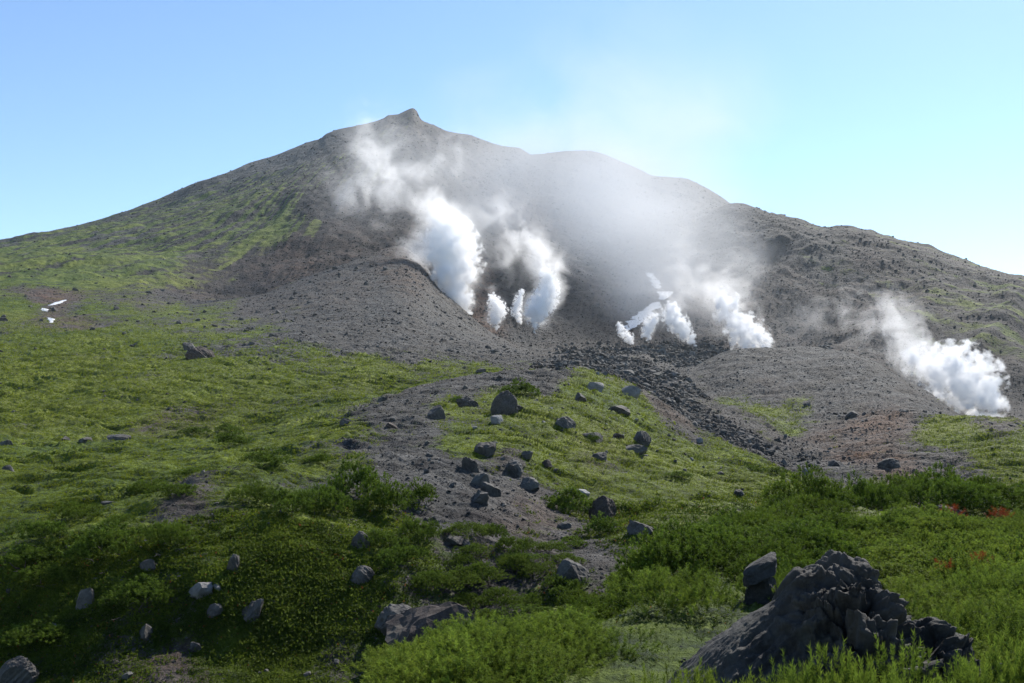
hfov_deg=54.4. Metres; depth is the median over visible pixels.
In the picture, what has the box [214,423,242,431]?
dwarf pine
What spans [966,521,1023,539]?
dwarf pine
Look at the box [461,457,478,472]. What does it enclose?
rock
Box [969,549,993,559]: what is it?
dead pine sprig
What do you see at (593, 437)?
dwarf pine
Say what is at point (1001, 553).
dwarf pine
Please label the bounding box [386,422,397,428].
rock
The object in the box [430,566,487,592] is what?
dwarf pine
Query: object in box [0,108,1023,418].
mountain
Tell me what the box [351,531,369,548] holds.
rock
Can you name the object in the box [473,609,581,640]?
dwarf pine
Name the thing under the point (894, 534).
dwarf pine
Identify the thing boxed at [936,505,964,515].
rock
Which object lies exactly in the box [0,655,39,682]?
rock
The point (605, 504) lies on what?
boulder
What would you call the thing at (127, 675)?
rock
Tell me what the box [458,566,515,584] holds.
dwarf pine
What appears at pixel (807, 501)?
dwarf pine
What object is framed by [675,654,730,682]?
dwarf pine
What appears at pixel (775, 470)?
dwarf pine
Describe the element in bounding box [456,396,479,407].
boulder
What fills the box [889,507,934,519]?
dwarf pine
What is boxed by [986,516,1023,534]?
dwarf pine
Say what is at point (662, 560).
dwarf pine
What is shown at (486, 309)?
gravel
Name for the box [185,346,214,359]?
boulder
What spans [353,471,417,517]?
dwarf pine
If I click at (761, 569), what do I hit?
rock slab
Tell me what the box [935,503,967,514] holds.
dead pine sprig
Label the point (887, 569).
dwarf pine
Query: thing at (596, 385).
boulder
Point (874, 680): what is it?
dwarf pine
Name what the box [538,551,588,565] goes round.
dwarf pine
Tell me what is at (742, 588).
dwarf pine
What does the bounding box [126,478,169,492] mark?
dwarf pine
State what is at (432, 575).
dwarf pine
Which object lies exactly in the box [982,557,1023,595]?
dwarf pine
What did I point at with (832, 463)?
boulder
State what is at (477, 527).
dwarf pine
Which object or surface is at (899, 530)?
dwarf pine
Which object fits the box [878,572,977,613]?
dwarf pine
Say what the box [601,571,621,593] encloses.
dwarf pine
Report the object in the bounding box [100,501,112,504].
rock
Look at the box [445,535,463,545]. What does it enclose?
rock
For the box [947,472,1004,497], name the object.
dwarf pine
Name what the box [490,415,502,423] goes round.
rock
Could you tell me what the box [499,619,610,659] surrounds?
dwarf pine
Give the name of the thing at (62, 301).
snow patch
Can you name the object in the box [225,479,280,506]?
dwarf pine
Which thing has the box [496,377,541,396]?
dwarf pine
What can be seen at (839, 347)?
valley
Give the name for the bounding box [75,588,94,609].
rock
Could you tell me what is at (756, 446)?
boulder
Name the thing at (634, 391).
boulder
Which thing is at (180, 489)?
dwarf pine
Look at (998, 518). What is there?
dwarf pine
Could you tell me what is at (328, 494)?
dwarf pine
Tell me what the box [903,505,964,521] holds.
dwarf pine
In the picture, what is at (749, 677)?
dwarf pine
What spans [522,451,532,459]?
rock
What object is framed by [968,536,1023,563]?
dwarf pine
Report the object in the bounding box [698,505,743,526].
dwarf pine
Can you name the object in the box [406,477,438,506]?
dwarf pine
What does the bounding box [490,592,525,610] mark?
dwarf pine
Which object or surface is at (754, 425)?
rocky slope
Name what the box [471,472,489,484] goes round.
rock
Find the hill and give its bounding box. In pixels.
[631,346,1005,418]
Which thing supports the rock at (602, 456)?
on the meadow
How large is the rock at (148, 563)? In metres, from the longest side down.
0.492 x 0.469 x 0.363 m
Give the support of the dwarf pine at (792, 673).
on the ground at (622, 670)
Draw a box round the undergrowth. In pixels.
[0,500,445,682]
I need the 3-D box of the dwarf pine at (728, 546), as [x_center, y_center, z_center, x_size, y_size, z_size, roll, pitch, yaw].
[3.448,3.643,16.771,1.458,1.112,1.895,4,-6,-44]
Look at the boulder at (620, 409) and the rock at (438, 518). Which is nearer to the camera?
the rock at (438, 518)
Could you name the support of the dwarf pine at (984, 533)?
on the ground at (622, 670)
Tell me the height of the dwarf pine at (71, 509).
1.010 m
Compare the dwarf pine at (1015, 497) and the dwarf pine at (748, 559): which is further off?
the dwarf pine at (1015, 497)
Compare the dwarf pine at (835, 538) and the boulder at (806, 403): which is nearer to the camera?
the dwarf pine at (835, 538)
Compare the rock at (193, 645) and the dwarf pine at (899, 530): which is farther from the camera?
the rock at (193, 645)
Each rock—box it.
[0,440,12,445]
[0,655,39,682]
[2,465,14,471]
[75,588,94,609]
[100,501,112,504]
[122,672,132,679]
[139,624,152,640]
[140,559,155,570]
[189,582,212,598]
[190,642,201,651]
[207,603,223,617]
[213,584,220,590]
[227,554,239,570]
[242,599,263,623]
[340,418,351,425]
[350,565,374,584]
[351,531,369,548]
[377,396,386,402]
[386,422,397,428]
[431,515,445,523]
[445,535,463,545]
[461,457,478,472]
[463,539,469,547]
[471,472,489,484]
[471,489,488,505]
[480,482,500,496]
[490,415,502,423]
[520,477,538,490]
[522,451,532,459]
[542,459,552,467]
[556,558,590,584]
[557,521,571,528]
[577,489,589,496]
[592,452,606,460]
[613,433,623,438]
[627,519,653,534]
[733,489,743,496]
[744,577,776,605]
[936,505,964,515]
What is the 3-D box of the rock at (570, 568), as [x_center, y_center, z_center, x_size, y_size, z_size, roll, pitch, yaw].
[1.958,7.316,31.064,0.938,1.086,0.970,-12,-11,44]
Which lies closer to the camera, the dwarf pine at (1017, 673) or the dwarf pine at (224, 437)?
the dwarf pine at (1017, 673)
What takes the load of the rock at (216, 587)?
on the heath
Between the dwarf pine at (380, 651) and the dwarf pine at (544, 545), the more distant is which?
the dwarf pine at (544, 545)
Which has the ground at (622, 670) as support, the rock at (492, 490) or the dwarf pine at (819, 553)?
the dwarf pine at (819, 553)
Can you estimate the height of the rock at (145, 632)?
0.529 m
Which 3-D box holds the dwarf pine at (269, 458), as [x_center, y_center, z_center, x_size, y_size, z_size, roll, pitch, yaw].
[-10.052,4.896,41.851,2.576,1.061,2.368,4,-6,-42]
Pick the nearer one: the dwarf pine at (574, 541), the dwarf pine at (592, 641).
the dwarf pine at (592, 641)
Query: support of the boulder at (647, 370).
on the rocky slope at (754, 425)
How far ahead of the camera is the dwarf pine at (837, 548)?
17.35 m
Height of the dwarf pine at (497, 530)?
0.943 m
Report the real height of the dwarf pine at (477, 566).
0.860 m
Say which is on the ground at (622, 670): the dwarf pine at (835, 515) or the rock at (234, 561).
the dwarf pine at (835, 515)
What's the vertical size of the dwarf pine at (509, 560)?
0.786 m
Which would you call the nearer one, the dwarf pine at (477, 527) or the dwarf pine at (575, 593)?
the dwarf pine at (575, 593)
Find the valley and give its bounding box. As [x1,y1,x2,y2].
[640,345,873,365]
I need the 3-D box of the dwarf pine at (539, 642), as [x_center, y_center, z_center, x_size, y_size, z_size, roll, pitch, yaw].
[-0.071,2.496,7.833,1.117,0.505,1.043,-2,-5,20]
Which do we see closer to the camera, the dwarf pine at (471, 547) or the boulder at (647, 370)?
the dwarf pine at (471, 547)
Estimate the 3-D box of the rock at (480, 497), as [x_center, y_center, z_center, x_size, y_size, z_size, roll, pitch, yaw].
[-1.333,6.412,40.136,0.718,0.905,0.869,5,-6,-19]
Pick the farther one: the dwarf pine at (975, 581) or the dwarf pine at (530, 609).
the dwarf pine at (530, 609)
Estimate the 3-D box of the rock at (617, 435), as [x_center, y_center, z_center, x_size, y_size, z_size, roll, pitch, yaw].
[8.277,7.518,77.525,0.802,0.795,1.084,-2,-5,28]
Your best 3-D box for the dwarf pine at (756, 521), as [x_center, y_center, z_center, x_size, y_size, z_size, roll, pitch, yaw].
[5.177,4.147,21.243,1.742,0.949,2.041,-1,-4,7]
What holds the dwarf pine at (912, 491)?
on the ground at (622, 670)
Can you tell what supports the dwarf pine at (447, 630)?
on the ground at (622, 670)
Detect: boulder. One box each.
[78,437,92,442]
[107,434,130,439]
[182,342,194,350]
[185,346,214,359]
[268,333,277,336]
[374,603,410,634]
[427,405,445,418]
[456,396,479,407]
[474,441,495,456]
[476,368,485,372]
[490,390,517,415]
[505,459,523,476]
[555,416,575,428]
[575,392,586,401]
[582,432,602,442]
[587,382,603,392]
[588,495,616,519]
[608,405,630,415]
[622,370,634,373]
[622,386,640,398]
[626,444,647,454]
[632,378,639,382]
[633,431,650,445]
[640,367,649,372]
[652,372,662,378]
[666,549,1002,682]
[667,381,678,388]
[750,443,759,449]
[803,401,810,406]
[828,460,844,466]
[845,411,858,418]
[877,458,900,468]
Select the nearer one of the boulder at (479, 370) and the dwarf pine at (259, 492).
the dwarf pine at (259, 492)
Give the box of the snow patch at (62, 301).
[47,300,65,305]
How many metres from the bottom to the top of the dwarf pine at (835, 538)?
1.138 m
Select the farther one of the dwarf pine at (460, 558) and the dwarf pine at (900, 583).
the dwarf pine at (460, 558)
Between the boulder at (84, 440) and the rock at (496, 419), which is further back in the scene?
the boulder at (84, 440)
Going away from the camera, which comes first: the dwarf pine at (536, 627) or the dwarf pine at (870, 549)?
the dwarf pine at (536, 627)
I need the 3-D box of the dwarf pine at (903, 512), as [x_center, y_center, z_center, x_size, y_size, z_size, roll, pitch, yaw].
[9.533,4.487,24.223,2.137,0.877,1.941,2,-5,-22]
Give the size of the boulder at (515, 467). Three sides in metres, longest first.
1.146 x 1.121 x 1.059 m
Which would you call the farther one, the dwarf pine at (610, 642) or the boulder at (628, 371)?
the boulder at (628, 371)
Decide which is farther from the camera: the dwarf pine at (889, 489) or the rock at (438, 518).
the rock at (438, 518)
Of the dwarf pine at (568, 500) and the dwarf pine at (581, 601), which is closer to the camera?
the dwarf pine at (581, 601)
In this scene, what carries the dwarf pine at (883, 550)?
on the ground at (622, 670)
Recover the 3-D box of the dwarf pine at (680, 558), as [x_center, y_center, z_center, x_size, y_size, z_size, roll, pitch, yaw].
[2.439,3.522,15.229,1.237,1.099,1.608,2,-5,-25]
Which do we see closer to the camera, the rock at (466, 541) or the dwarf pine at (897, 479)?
the rock at (466, 541)
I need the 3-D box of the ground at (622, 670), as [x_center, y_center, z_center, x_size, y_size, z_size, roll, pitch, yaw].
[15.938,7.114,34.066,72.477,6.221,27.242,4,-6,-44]
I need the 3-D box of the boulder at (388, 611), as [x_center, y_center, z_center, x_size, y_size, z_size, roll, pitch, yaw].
[-3.117,7.777,27.379,1.299,1.140,1.252,2,-5,-29]
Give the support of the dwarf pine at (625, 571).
on the ground at (622, 670)
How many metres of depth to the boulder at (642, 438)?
76.52 m
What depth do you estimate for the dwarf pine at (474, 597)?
29.07 m
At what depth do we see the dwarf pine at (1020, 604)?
9.34 m
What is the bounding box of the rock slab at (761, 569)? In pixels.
[743,552,776,586]
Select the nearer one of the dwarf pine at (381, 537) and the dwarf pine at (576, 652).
the dwarf pine at (576, 652)
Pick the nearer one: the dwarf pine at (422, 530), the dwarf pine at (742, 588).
the dwarf pine at (742, 588)
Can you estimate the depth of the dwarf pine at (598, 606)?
15.81 m
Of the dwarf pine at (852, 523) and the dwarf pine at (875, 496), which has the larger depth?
the dwarf pine at (875, 496)
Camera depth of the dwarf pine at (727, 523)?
17.78 m
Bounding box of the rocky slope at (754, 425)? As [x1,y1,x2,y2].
[0,344,1023,485]
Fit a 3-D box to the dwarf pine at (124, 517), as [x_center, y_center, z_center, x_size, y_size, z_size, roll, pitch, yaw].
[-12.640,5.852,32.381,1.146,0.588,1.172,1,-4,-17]
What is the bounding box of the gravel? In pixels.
[0,109,1023,682]
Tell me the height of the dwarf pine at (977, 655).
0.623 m
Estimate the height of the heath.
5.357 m
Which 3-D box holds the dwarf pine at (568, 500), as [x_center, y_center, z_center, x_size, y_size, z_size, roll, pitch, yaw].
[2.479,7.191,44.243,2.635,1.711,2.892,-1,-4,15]
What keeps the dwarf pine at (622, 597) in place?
on the ground at (622, 670)
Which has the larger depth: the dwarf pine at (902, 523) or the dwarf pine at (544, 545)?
the dwarf pine at (544, 545)
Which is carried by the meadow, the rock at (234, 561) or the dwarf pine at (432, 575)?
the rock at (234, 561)
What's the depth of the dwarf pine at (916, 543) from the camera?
18.50 m
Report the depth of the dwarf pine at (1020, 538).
18.28 m
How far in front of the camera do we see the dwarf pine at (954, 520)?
21.97 m
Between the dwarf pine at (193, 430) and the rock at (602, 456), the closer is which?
the rock at (602, 456)
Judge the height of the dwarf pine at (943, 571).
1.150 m
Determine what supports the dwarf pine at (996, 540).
on the ground at (622, 670)
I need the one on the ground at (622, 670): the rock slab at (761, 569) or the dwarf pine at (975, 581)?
the dwarf pine at (975, 581)
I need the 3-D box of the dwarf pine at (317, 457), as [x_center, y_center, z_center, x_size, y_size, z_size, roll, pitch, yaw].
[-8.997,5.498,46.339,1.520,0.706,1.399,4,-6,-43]
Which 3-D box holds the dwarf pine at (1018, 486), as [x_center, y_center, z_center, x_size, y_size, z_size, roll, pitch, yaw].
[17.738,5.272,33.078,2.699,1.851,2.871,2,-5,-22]
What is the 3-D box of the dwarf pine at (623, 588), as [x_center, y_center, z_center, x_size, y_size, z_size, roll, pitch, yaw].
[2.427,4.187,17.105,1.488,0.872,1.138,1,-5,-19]
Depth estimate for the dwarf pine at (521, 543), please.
33.37 m
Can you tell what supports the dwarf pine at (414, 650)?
on the ground at (622, 670)
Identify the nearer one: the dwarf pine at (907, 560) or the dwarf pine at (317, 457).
the dwarf pine at (907, 560)
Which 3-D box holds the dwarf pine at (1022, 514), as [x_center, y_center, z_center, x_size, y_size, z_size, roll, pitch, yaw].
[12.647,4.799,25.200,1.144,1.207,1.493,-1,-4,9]
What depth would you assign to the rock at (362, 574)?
29.22 m
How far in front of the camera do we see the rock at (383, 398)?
101.30 m
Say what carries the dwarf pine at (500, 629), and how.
on the ground at (622, 670)
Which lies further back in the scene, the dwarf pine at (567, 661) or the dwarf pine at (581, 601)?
the dwarf pine at (581, 601)
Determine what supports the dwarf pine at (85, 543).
on the heath
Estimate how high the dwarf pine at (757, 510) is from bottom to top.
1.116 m
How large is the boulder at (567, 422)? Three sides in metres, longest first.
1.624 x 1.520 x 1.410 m
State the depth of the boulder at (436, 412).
74.30 m
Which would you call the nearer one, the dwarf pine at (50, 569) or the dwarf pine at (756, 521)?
the dwarf pine at (756, 521)
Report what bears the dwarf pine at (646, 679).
on the ground at (622, 670)
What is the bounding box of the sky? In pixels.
[0,0,1023,274]
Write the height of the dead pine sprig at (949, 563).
0.335 m
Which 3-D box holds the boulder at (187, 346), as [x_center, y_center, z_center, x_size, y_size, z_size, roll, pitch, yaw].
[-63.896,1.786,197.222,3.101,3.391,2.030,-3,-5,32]
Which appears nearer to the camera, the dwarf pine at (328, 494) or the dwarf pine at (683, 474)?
the dwarf pine at (328, 494)
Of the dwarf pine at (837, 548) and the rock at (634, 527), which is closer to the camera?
the dwarf pine at (837, 548)
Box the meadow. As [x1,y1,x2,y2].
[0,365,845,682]
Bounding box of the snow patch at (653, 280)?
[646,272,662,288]
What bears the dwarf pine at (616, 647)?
on the ground at (622, 670)
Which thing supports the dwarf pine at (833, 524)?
on the ground at (622, 670)
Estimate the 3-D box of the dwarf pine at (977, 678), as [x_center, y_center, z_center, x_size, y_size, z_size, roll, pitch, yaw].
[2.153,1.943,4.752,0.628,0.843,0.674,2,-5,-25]
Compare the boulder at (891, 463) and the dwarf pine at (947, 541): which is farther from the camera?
the boulder at (891, 463)
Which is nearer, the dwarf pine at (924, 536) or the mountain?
the dwarf pine at (924, 536)
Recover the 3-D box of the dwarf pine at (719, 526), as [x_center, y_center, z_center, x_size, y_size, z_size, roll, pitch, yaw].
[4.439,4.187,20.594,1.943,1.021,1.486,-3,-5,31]
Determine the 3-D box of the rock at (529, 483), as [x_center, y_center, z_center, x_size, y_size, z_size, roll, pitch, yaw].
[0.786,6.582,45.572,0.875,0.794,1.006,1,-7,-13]
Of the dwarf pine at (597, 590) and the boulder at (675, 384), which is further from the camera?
the boulder at (675, 384)
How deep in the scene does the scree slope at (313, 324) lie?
318.31 m
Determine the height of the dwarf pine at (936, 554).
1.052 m
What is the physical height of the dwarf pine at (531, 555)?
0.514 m
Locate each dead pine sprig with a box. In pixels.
[934,558,954,579]
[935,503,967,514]
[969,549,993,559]
[984,507,1013,519]
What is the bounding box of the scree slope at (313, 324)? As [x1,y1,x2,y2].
[0,246,630,360]
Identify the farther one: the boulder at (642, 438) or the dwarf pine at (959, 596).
the boulder at (642, 438)
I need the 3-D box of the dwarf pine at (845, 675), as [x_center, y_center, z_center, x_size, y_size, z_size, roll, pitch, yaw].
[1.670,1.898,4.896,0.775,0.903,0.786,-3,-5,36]
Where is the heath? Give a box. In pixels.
[0,491,1023,682]
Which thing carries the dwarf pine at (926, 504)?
on the ground at (622, 670)
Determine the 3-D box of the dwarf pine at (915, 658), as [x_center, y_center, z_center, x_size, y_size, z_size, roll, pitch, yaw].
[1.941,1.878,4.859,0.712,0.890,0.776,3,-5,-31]
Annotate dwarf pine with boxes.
[0,519,71,546]
[0,540,62,571]
[0,614,70,646]
[10,560,75,586]
[47,501,105,520]
[54,517,150,573]
[97,573,176,619]
[105,513,140,525]
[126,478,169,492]
[138,519,198,556]
[140,481,197,498]
[167,466,206,474]
[176,426,210,433]
[211,427,253,449]
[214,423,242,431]
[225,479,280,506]
[238,446,296,466]
[261,484,315,511]
[282,483,357,513]
[302,453,335,464]
[325,451,382,501]
[341,641,476,682]
[344,628,446,681]
[352,528,410,550]
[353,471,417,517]
[362,650,514,682]
[364,623,547,682]
[376,544,433,575]
[380,621,584,682]
[397,513,441,544]
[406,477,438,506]
[406,611,561,679]
[408,569,449,590]
[410,610,540,647]
[412,609,516,644]
[415,619,516,680]
[425,639,596,682]
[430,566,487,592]
[435,520,494,539]
[443,551,476,567]
[448,591,491,610]
[449,396,461,400]
[450,560,498,582]
[451,543,489,557]
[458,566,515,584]
[465,522,508,536]
[473,608,509,622]
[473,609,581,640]
[475,621,569,671]
[480,586,519,603]
[486,607,617,643]
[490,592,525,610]
[494,532,535,553]
[495,553,531,574]
[495,604,665,665]
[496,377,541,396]
[496,551,551,566]
[497,627,602,674]
[498,604,554,618]
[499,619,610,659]
[501,611,615,655]
[511,610,610,674]
[515,591,546,606]
[518,561,557,579]
[519,541,571,555]
[536,604,614,623]
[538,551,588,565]
[540,572,588,597]
[541,485,592,513]
[547,535,588,548]
[554,588,596,606]
[559,601,619,622]
[567,592,630,619]
[575,511,620,533]
[584,433,600,440]
[591,580,629,601]
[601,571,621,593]
[604,561,743,625]
[611,568,645,602]
[613,517,736,576]
[616,592,635,609]
[618,563,637,575]
[620,565,677,609]
[621,539,718,585]
[628,538,685,572]
[629,661,686,682]
[663,471,694,479]
[669,515,761,565]
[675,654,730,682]
[685,524,768,567]
[696,521,735,533]
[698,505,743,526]
[710,664,767,682]
[712,520,795,542]
[719,514,780,528]
[720,552,789,582]
[722,522,816,552]
[724,506,793,524]
[733,529,835,559]
[734,565,791,601]
[738,533,812,567]
[741,663,815,682]
[742,549,815,580]
[745,463,770,471]
[745,500,822,519]
[754,498,800,517]
[757,492,820,512]
[759,466,790,473]
[760,462,858,512]
[764,518,869,558]
[767,649,841,682]
[775,513,849,536]
[775,636,885,682]
[778,493,854,516]
[799,543,830,565]
[808,507,890,546]
[811,510,852,526]
[819,544,865,557]
[828,527,909,548]
[837,480,917,509]
[838,469,910,509]
[846,657,912,682]
[847,524,896,539]
[857,506,917,535]
[859,543,924,564]
[864,538,907,550]
[866,471,948,498]
[866,539,952,574]
[869,559,941,589]
[870,525,925,538]
[872,508,932,522]
[872,550,944,577]
[872,629,974,682]
[878,567,939,595]
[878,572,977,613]
[884,500,924,515]
[888,470,950,504]
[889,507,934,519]
[893,514,974,534]
[895,579,1023,641]
[897,459,985,507]
[898,581,1002,620]
[901,547,1001,592]
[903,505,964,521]
[905,537,983,554]
[906,523,954,544]
[906,526,999,565]
[910,544,1012,583]
[911,594,1023,665]
[913,474,1010,511]
[915,504,972,522]
[916,499,941,512]
[922,557,1023,610]
[933,512,978,533]
[940,650,1018,682]
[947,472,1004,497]
[949,528,998,546]
[950,481,1023,513]
[954,514,985,521]
[957,588,1023,626]
[957,660,1004,682]
[959,628,1023,682]
[963,518,1007,529]
[964,607,1023,643]
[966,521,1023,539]
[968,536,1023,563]
[969,536,1008,551]
[971,636,1023,675]
[973,628,1022,664]
[975,516,1023,527]
[976,545,1020,565]
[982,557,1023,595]
[984,564,1023,602]
[985,562,1022,593]
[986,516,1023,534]
[989,530,1023,552]
[991,508,1023,521]
[997,479,1023,505]
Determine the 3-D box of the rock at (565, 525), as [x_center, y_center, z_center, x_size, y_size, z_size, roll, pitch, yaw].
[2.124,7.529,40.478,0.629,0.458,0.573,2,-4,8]
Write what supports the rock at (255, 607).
on the meadow
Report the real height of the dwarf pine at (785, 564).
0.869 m
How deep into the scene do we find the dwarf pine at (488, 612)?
27.76 m
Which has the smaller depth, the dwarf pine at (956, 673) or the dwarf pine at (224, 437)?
the dwarf pine at (956, 673)
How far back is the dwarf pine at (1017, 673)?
4.93 m
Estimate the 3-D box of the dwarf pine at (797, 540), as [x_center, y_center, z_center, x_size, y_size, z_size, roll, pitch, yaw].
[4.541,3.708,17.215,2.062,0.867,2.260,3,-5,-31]
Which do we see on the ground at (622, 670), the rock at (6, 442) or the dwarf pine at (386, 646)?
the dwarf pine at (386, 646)
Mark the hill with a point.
(873, 399)
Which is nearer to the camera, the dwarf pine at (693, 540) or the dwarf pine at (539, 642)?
the dwarf pine at (539, 642)
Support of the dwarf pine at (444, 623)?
on the ground at (622, 670)
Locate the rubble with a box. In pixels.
[529,333,832,474]
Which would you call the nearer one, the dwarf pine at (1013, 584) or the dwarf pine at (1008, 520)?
the dwarf pine at (1013, 584)
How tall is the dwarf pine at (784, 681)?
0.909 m
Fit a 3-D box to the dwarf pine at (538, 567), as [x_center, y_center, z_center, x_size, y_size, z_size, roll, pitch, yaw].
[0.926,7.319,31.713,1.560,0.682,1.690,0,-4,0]
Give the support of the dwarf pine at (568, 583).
on the heath
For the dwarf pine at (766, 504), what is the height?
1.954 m
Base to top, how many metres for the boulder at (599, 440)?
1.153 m
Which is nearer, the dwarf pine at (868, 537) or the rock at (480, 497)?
the dwarf pine at (868, 537)
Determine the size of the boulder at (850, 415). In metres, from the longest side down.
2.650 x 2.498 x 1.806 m
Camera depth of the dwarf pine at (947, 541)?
17.06 m
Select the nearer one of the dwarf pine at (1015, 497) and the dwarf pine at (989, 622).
the dwarf pine at (989, 622)
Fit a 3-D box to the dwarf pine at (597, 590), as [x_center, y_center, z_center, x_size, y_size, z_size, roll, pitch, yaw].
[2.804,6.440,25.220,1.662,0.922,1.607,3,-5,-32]
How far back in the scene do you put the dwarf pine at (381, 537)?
31.15 m
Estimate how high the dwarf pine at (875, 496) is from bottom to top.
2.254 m
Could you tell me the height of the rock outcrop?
1.729 m
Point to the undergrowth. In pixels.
(291, 593)
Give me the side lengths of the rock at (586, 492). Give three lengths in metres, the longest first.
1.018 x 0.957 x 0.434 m
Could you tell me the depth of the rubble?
248.48 m
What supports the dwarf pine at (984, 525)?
on the ground at (622, 670)
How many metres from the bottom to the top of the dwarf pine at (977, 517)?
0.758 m
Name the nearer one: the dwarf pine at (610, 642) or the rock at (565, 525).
the dwarf pine at (610, 642)
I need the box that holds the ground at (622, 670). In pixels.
[509,498,1023,682]
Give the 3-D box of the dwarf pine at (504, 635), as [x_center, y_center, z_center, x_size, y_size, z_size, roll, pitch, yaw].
[-0.222,2.431,7.688,1.297,0.693,1.173,0,-4,3]
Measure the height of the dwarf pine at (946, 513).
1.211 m
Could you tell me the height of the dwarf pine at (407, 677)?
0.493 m
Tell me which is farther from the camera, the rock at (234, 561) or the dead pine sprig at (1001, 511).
the rock at (234, 561)
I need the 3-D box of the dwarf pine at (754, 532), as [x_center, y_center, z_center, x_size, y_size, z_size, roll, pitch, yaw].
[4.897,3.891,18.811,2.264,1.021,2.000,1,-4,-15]
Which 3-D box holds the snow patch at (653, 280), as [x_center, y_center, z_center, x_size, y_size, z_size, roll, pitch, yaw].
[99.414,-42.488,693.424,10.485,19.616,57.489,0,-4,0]
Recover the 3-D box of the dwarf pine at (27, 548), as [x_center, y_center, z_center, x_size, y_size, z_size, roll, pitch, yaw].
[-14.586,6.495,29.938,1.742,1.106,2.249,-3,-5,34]
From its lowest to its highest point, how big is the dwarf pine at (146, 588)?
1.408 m
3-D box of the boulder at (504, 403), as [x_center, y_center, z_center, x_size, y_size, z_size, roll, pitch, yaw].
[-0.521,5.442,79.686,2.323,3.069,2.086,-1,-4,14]
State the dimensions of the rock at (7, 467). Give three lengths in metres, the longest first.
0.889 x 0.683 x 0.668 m
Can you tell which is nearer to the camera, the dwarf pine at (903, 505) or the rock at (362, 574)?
the dwarf pine at (903, 505)
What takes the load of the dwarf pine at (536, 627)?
on the ground at (622, 670)
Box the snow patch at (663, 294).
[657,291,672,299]
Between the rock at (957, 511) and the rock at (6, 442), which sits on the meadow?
the rock at (6, 442)
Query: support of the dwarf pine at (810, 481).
on the ground at (622, 670)
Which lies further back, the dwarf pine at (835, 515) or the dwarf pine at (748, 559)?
the dwarf pine at (835, 515)
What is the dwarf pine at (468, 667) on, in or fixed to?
on the ground at (622, 670)
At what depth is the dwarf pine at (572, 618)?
9.45 m
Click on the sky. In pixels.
(900, 119)
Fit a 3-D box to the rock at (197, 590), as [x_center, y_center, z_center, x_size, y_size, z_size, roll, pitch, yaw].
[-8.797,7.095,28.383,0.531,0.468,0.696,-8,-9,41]
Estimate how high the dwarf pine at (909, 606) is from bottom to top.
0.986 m
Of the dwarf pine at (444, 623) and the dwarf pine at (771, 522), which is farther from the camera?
the dwarf pine at (771, 522)
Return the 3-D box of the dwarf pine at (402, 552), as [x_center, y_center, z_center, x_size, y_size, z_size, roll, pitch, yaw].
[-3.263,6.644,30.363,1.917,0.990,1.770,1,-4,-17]
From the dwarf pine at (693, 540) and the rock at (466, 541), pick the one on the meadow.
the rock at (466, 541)
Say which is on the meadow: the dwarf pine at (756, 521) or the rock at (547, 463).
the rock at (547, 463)
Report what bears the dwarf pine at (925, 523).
on the ground at (622, 670)
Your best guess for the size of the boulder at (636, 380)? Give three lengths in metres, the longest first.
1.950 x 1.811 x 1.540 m
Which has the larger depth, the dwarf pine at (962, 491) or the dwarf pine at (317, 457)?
the dwarf pine at (317, 457)
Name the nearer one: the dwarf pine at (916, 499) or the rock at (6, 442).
the dwarf pine at (916, 499)
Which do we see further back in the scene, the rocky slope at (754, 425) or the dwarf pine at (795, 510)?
the rocky slope at (754, 425)
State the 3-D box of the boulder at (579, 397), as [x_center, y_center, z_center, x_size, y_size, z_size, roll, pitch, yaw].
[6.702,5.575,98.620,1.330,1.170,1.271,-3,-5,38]
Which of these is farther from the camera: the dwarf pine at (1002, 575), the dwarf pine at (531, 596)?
the dwarf pine at (531, 596)
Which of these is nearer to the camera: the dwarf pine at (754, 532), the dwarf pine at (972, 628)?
the dwarf pine at (972, 628)
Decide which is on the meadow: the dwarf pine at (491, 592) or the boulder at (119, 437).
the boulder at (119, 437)
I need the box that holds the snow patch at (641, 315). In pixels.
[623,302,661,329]
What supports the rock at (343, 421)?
on the meadow
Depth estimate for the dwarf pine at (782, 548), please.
16.02 m
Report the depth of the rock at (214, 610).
27.77 m
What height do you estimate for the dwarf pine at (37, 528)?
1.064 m

